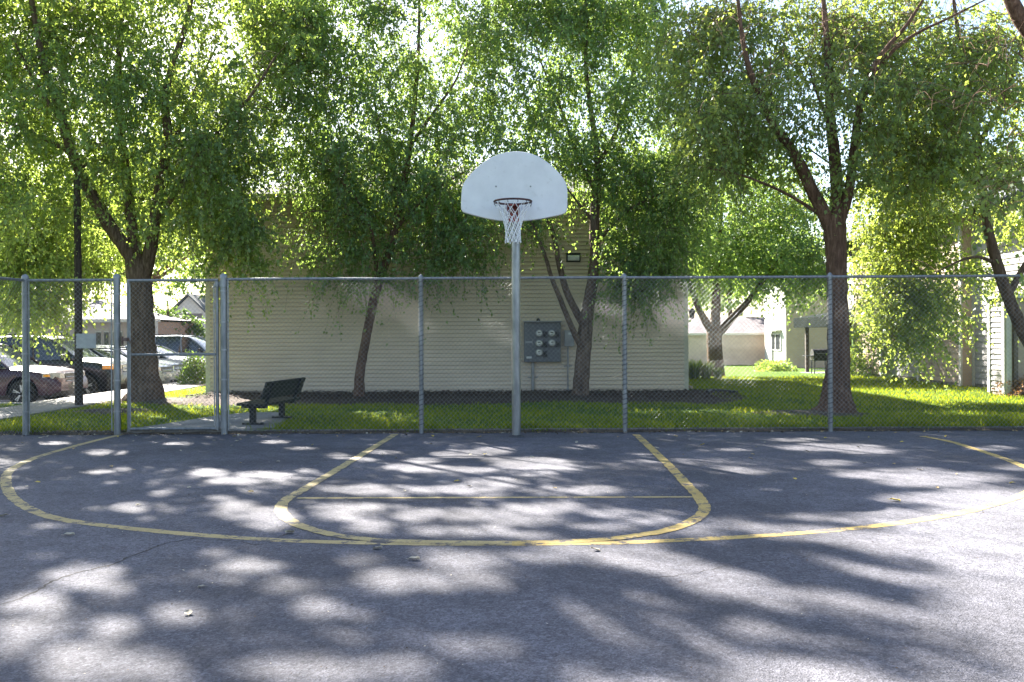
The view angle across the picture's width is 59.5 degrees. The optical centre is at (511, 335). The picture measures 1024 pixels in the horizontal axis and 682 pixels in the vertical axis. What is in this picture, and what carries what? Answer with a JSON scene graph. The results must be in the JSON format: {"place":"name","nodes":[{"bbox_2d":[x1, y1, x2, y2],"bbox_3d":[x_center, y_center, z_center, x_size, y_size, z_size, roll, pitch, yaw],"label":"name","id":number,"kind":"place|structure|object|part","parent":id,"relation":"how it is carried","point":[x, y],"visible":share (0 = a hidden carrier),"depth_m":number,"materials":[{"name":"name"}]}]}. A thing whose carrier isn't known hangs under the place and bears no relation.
{"place":"outdoors","nodes":[
{"label":"outdoors","id":0,"kind":"place"},
{"bbox_2d":[0,410,54,417],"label":"sidewalk","id":1,"kind":"structure","parent":0,"point":[7,414],"depth_m":16.82,"materials":[{"name":"concrete"}]},
{"bbox_2d":[0,404,92,410],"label":"sidewalk","id":2,"kind":"structure","parent":0,"point":[47,406],"depth_m":18.24,"materials":[{"name":"concrete"}]},
{"bbox_2d":[31,398,113,403],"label":"sidewalk","id":3,"kind":"structure","parent":0,"point":[70,401],"depth_m":19.65,"materials":[{"name":"concrete"}]},
{"bbox_2d":[66,394,124,398],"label":"sidewalk","id":4,"kind":"structure","parent":0,"point":[100,396],"depth_m":21.29,"materials":[{"name":"concrete"}]},
{"bbox_2d":[0,378,202,401],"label":"parking lot","id":5,"kind":"structure","parent":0,"point":[8,399],"depth_m":25.92,"materials":[{"name":"grey asphalt"}]},
{"bbox_2d":[0,343,87,401],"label":"parked car","id":6,"kind":"object","parent":5,"relation":"on","point":[63,388],"visible":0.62,"depth_m":22.74,"materials":[{"name":"red paint"}]},
{"bbox_3d":[-14.293,0.523,23.500,3.150,0.702,1.704,0,0,0],"label":"window","id":7,"kind":"part","parent":6,"relation":"part of","materials":[{"name":"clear glass"}]},
{"bbox_2d":[0,334,126,394],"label":"parked car","id":8,"kind":"object","parent":5,"relation":"on","point":[102,369],"visible":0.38,"depth_m":25.70,"materials":[{"name":"black paint"}]},
{"bbox_3d":[-14.113,0.372,26.500,3.370,0.722,1.704,0,0,0],"label":"window","id":9,"kind":"part","parent":8,"relation":"part of","materials":[{"name":"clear glass"}]},
{"bbox_2d":[92,346,175,389],"bbox_3d":[-13.645,1.067,29.400,4.773,1.499,2.200,0,0,0],"label":"parked car","id":10,"kind":"object","parent":5,"relation":"on","point":[162,375],"visible":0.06,"depth_m":29.34,"materials":[{"name":"silver metal"}]},
{"bbox_3d":[-13.962,0.627,29.400,2.570,0.572,1.704,0,0,0],"label":"window","id":11,"kind":"part","parent":10,"relation":"part of","materials":[{"name":"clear glass"}]},
{"bbox_2d":[96,345,182,379],"bbox_3d":[-14.345,1.075,32.300,4.673,1.489,2.200,0,0,0],"label":"parked car","id":12,"kind":"object","parent":5,"relation":"on","point":[124,351],"visible":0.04,"depth_m":32.18,"materials":[{"name":"silver metal"}]},
{"bbox_3d":[-14.637,0.640,32.300,2.520,0.572,1.704,0,0,0],"label":"window","id":13,"kind":"part","parent":12,"relation":"part of","materials":[{"name":"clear glass"}]},
{"bbox_2d":[123,345,205,381],"bbox_3d":[-14.195,1.064,35.300,4.673,1.509,2.200,0,0,0],"label":"parked car","id":14,"kind":"object","parent":5,"relation":"on","point":[178,359],"visible":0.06,"depth_m":34.68,"materials":[{"name":"white paint"}]},
{"bbox_3d":[-14.487,0.619,35.300,2.520,0.572,1.704,0,0,0],"label":"window","id":15,"kind":"part","parent":14,"relation":"part of","materials":[{"name":"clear glass"}]},
{"bbox_2d":[155,334,205,358],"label":"parked car","id":16,"kind":"object","parent":5,"relation":"on","point":[196,342],"visible":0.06,"depth_m":40.26,"materials":[{"name":"blue paint"}]},
{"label":"window","id":17,"kind":"part","parent":16,"relation":"part of","materials":[{"name":"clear glass"}]},
{"bbox_2d":[103,390,173,393],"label":"sidewalk","id":18,"kind":"structure","parent":0,"point":[124,392],"depth_m":22.82,"materials":[{"name":"concrete"}]},
{"bbox_2d":[164,387,193,389],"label":"sidewalk","id":19,"kind":"structure","parent":0,"point":[171,388],"depth_m":24.48,"materials":[{"name":"concrete"}]},
{"bbox_2d":[163,384,205,386],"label":"sidewalk","id":20,"kind":"structure","parent":0,"point":[182,385],"depth_m":25.97,"materials":[{"name":"concrete"}]},
{"bbox_2d":[127,412,283,432],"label":"concrete path","id":21,"kind":"structure","parent":0,"point":[244,417],"depth_m":14.30,"materials":[{"name":"grey concrete"}]},
{"bbox_2d":[236,377,305,424],"bbox_3d":[-3.896,1.058,14.659,0.543,0.684,1.620,0,0,8],"label":"park bench","id":22,"kind":"object","parent":21,"relation":"on","point":[263,401],"visible":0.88,"depth_m":14.43,"materials":[{"name":"black metal"}]},
{"bbox_2d":[0,430,1023,681],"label":"basketball court","id":23,"kind":"object","parent":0,"point":[528,594],"visible":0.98,"depth_m":5.86,"materials":[{"name":"asphalt"}]},
{"bbox_2d":[184,610,192,614],"bbox_3d":[-1.690,1.448,4.680,0.042,0.016,0.074,-10,8,-18],"label":"fallen leaf","id":24,"kind":"object","parent":23,"relation":"on","point":[188,612],"visible":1,"depth_m":4.69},
{"bbox_2d":[406,556,419,558],"bbox_3d":[-0.641,1.441,5.808,0.077,0.017,0.056,0,0,42],"label":"fallen leaf","id":25,"kind":"object","parent":23,"relation":"on","point":[415,557],"visible":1,"depth_m":5.81,"materials":[{"name":"beige plant"}]},
{"bbox_2d":[1,453,1015,681],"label":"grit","id":26,"kind":"object","parent":23,"relation":"on","point":[487,552],"visible":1,"depth_m":6.03,"materials":[{"name":"grey gravel"}]},
{"bbox_2d":[0,272,1023,435],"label":"chain link fence","id":27,"kind":"object","parent":23,"relation":"on","point":[24,279],"visible":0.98,"depth_m":13.34,"materials":[{"name":"metal"}]},
{"bbox_2d":[75,334,95,347],"bbox_3d":[-8.812,0.113,18.522,0.425,0.305,0.021,0,0,0],"label":"sign","id":28,"kind":"object","parent":27,"relation":"attached to","point":[85,339],"visible":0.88,"depth_m":18.52,"materials":[{"name":"metal"}]},
{"bbox_2d":[121,279,227,429],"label":"chain link gate","id":29,"kind":"structure","parent":27,"relation":"attached to","point":[215,305],"depth_m":13.34,"materials":[{"name":"metal"}]},
{"bbox_2d":[0,426,1023,434],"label":"soil strip","id":30,"kind":"object","parent":23,"relation":"on","point":[473,430],"visible":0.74,"depth_m":13.44,"materials":[{"name":"brown soil"}]},
{"bbox_2d":[0,425,1023,435],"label":"leaf litter","id":31,"kind":"object","parent":23,"relation":"on","point":[238,434],"visible":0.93,"depth_m":13.38,"materials":[{"name":"brown plant"}]},
{"bbox_2d":[461,151,567,437],"bbox_3d":[0.039,-0.413,11.918,1.475,3.931,1.600,0,0,43],"label":"basketball hoop","id":32,"kind":"object","parent":23,"relation":"on","point":[514,189],"visible":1,"depth_m":11.56,"materials":[{"name":"galvanised steel"},{"name":"paint"},{"name":"white nylon cord"}]},
{"bbox_2d":[0,337,1023,434],"bbox_3d":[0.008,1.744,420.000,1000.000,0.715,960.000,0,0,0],"label":"lawn","id":33,"kind":"structure","parent":0,"point":[741,370],"depth_m":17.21,"materials":[{"name":"green plant"}]},
{"bbox_2d":[0,402,21,403],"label":"kerb","id":34,"kind":"structure","parent":33,"relation":"on","point":[11,402],"depth_m":19.41,"materials":[{"name":"concrete"}]},
{"bbox_2d":[1,165,123,333],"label":"shade tree","id":35,"kind":"object","parent":33,"relation":"on","point":[34,253],"depth_m":44.08,"materials":[{"name":"green plant"}]},
{"bbox_2d":[73,176,82,404],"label":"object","id":36,"kind":"object","parent":33,"relation":"on","point":[78,327],"visible":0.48,"depth_m":18.58,"materials":[{"name":"black metal"}]},
{"bbox_2d":[0,0,163,365],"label":"shade tree","id":37,"kind":"object","parent":33,"relation":"on","point":[98,246],"visible":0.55,"depth_m":20.11,"materials":[{"name":"green plant"}]},
{"bbox_2d":[0,300,204,346],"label":"house","id":38,"kind":"structure","parent":33,"relation":"on","point":[98,320],"depth_m":52.00,"materials":[{"name":"paint"}]},
{"bbox_2d":[95,331,101,344],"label":"window","id":39,"kind":"structure","parent":38,"relation":"in","point":[98,334],"depth_m":51.92,"materials":[{"name":"grey glass"}]},
{"bbox_2d":[104,331,108,344],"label":"window","id":40,"kind":"structure","parent":38,"relation":"in","point":[106,340],"depth_m":51.92,"materials":[{"name":"grey glass"}]},
{"bbox_2d":[112,331,122,346],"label":"window","id":41,"kind":"structure","parent":38,"relation":"in","point":[112,331],"depth_m":51.94,"materials":[{"name":"grey glass"}]},
{"bbox_2d":[30,380,192,403],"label":"kerb","id":42,"kind":"structure","parent":33,"relation":"on","point":[87,394],"depth_m":21.65,"materials":[{"name":"concrete"}]},
{"bbox_2d":[71,408,156,414],"bbox_3d":[-7.694,1.444,17.200,1.737,0.097,1.115,0,0,0],"label":"mulch ring","id":43,"kind":"object","parent":33,"relation":"on","point":[101,411],"visible":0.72,"depth_m":17.06,"materials":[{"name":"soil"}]},
{"bbox_2d":[33,137,200,293],"bbox_3d":[-16.247,-3.217,37.461,9.115,10.584,9.315,0,0,0],"label":"shade tree","id":44,"kind":"object","parent":33,"relation":"on","point":[156,275],"visible":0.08,"depth_m":36.20,"materials":[{"name":"green plant"}]},
{"bbox_2d":[100,397,192,404],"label":"sidewalk","id":45,"kind":"structure","parent":33,"relation":"on","point":[174,399],"depth_m":19.22,"materials":[{"name":"concrete"}]},
{"bbox_2d":[122,301,205,338],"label":"shade tree","id":46,"kind":"object","parent":33,"relation":"on","point":[158,310],"visible":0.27,"depth_m":56.22,"materials":[{"name":"green plant"}]},
{"bbox_2d":[124,233,204,304],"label":"shade tree","id":47,"kind":"object","parent":33,"relation":"on","point":[186,276],"visible":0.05,"depth_m":76.57,"materials":[{"name":"green plant"}]},
{"bbox_2d":[0,0,352,402],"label":"shade tree","id":48,"kind":"object","parent":33,"relation":"on","point":[195,169],"visible":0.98,"depth_m":18.79,"materials":[{"name":"green plant"}]},
{"bbox_2d":[171,293,204,337],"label":"house","id":49,"kind":"structure","parent":33,"relation":"on","point":[200,310],"depth_m":68.00,"materials":[{"name":"grey paint"}]},
{"bbox_2d":[174,349,205,383],"bbox_3d":[-9.543,0.971,26.993,1.228,1.152,1.215,0,0,0],"label":"shrub","id":50,"kind":"object","parent":33,"relation":"on","point":[185,371],"visible":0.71,"depth_m":26.80,"materials":[{"name":"green plant"}]},
{"bbox_2d":[157,388,746,405],"bbox_3d":[-1.093,1.419,20.512,13.000,0.161,4.476,0,0,0],"label":"mulch bed","id":51,"kind":"object","parent":33,"relation":"on","point":[493,398],"visible":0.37,"depth_m":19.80,"materials":[{"name":"brown wood"}]},
{"bbox_2d":[219,0,526,398],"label":"birch tree","id":52,"kind":"object","parent":51,"relation":"on","point":[341,171],"visible":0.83,"depth_m":20.35,"materials":[{"name":"green plant"}]},
{"bbox_2d":[426,0,750,396],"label":"birch tree","id":53,"kind":"object","parent":51,"relation":"on","point":[571,25],"visible":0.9,"depth_m":20.05,"materials":[{"name":"green plant"}]},
{"bbox_2d":[205,166,705,392],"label":"apartment building","id":54,"kind":"structure","parent":33,"relation":"on","point":[267,352],"depth_m":22.57,"materials":[{"name":"beige"}]},
{"bbox_2d":[524,318,561,389],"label":"electric meter bank","id":55,"kind":"structure","parent":54,"relation":"attached to","point":[537,332],"depth_m":22.35,"materials":[{"name":"grey metal"}]},
{"bbox_2d":[564,330,573,390],"bbox_3d":[1.432,0.680,22.506,0.257,1.635,0.127,0,0,0],"label":"breaker box","id":56,"kind":"object","parent":54,"relation":"attached to","point":[568,339],"visible":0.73,"depth_m":22.45,"materials":[{"name":"grey metal"}]},
{"bbox_2d":[566,253,580,261],"bbox_3d":[1.543,-1.962,22.497,0.355,0.223,0.175,0,0,0],"label":"wall light","id":57,"kind":"object","parent":54,"relation":"attached to","point":[573,257],"visible":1,"depth_m":22.43,"materials":[{"name":"metal"}]},
{"bbox_2d":[688,308,695,318],"bbox_3d":[4.608,-0.577,23.000,0.245,0.290,0.209,0,0,0],"label":"wall lantern","id":58,"kind":"object","parent":54,"relation":"attached to","point":[691,313],"depth_m":22.94,"materials":[{"name":"black plastic"}]},
{"bbox_2d":[689,359,704,378],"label":"ornamental grass","id":59,"kind":"object","parent":33,"relation":"on","point":[697,371],"depth_m":28.85,"materials":[{"name":"green plant"}]},
{"bbox_2d":[706,389,738,393],"bbox_3d":[5.048,1.353,21.588,0.777,0.126,0.353,0,0,6],"label":"drain pipe","id":60,"kind":"object","parent":33,"relation":"on","point":[717,390],"visible":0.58,"depth_m":21.55,"materials":[{"name":"black plastic"}]},
{"bbox_2d":[688,317,764,364],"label":"garage","id":61,"kind":"structure","parent":33,"relation":"on","point":[696,347],"depth_m":62.00,"materials":[{"name":"paint"}]},
{"bbox_2d":[688,211,805,316],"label":"shade tree","id":62,"kind":"object","parent":33,"relation":"on","point":[729,308],"visible":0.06,"depth_m":72.35,"materials":[{"name":"green plant"}]},
{"bbox_2d":[663,144,859,376],"bbox_3d":[8.341,-2.887,31.146,9.045,9.347,7.331,0,0,0],"label":"lawn tree","id":63,"kind":"object","parent":33,"relation":"on","point":[793,253],"visible":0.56,"depth_m":29.94,"materials":[{"name":"green plant"}]},
{"bbox_2d":[752,358,797,371],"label":"shrub","id":64,"kind":"object","parent":33,"relation":"on","point":[777,364],"visible":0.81,"depth_m":45.67,"materials":[{"name":"green plant"}]},
{"bbox_2d":[765,261,826,367],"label":"house","id":65,"kind":"structure","parent":33,"relation":"on","point":[796,344],"depth_m":56.00,"materials":[{"name":"white paint"}]},
{"bbox_2d":[770,333,781,350],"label":"window","id":66,"kind":"structure","parent":65,"relation":"in","point":[777,340],"depth_m":57.69,"materials":[{"name":"white glass"}]},
{"bbox_2d":[753,410,868,416],"bbox_3d":[5.383,1.373,15.914,2.330,0.106,1.290,0,0,0],"label":"mulch ring","id":67,"kind":"object","parent":33,"relation":"on","point":[810,412],"visible":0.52,"depth_m":15.68,"materials":[{"name":"soil"}]},
{"bbox_2d":[618,0,1023,413],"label":"shade tree","id":68,"kind":"object","parent":33,"relation":"on","point":[724,104],"visible":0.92,"depth_m":15.84,"materials":[{"name":"green plant"}]},
{"bbox_2d":[850,341,871,376],"bbox_3d":[11.625,0.822,30.502,1.361,1.305,1.329,0,0,0],"label":"shrub","id":69,"kind":"object","parent":33,"relation":"on","point":[861,359],"visible":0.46,"depth_m":30.22,"materials":[{"name":"green plant"}]},
{"bbox_2d":[793,177,1023,395],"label":"terraced house","id":70,"kind":"structure","parent":33,"relation":"on","point":[989,367],"depth_m":23.87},
{"bbox_2d":[821,0,1023,401],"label":"shade tree","id":71,"kind":"object","parent":33,"relation":"on","point":[898,257],"visible":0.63,"depth_m":17.76,"materials":[{"name":"green plant"}]},
{"bbox_2d":[848,142,1023,259],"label":"shade tree","id":72,"kind":"object","parent":33,"relation":"on","point":[985,167],"depth_m":46.50,"materials":[{"name":"green plant"}]},
{"bbox_2d":[852,0,1023,285],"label":"shade tree","id":73,"kind":"object","parent":33,"relation":"on","point":[1015,9],"visible":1,"depth_m":12.59,"materials":[{"name":"green plant"}]},
{"bbox_2d":[992,375,1023,396],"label":"shrub","id":74,"kind":"object","parent":33,"relation":"on","point":[1019,386],"visible":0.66,"depth_m":20.48,"materials":[{"name":"plant"}]},
{"bbox_2d":[1,0,1023,331],"label":"sky","id":75,"kind":"structure","parent":0,"point":[172,302],"materials":[{"name":"white"}]},
{"bbox_2d":[699,361,714,378],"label":"ornamental grass","id":76,"kind":"object","parent":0,"point":[707,369],"depth_m":29.05,"materials":[{"name":"green plant"}]},
{"bbox_2d":[711,367,724,378],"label":"ornamental grass","id":77,"kind":"object","parent":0,"point":[720,371],"depth_m":28.61,"materials":[{"name":"green plant"}]},
{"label":"patio","id":78,"kind":"structure","parent":0,"visible":0},
{"bbox_2d":[802,349,826,373],"bbox_3d":[11.709,0.997,34.472,0.921,0.960,0.507,0,0,0],"label":"barbecue grill","id":79,"kind":"object","parent":78,"relation":"on","point":[816,356],"visible":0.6,"depth_m":34.31,"materials":[{"name":"black metal"}]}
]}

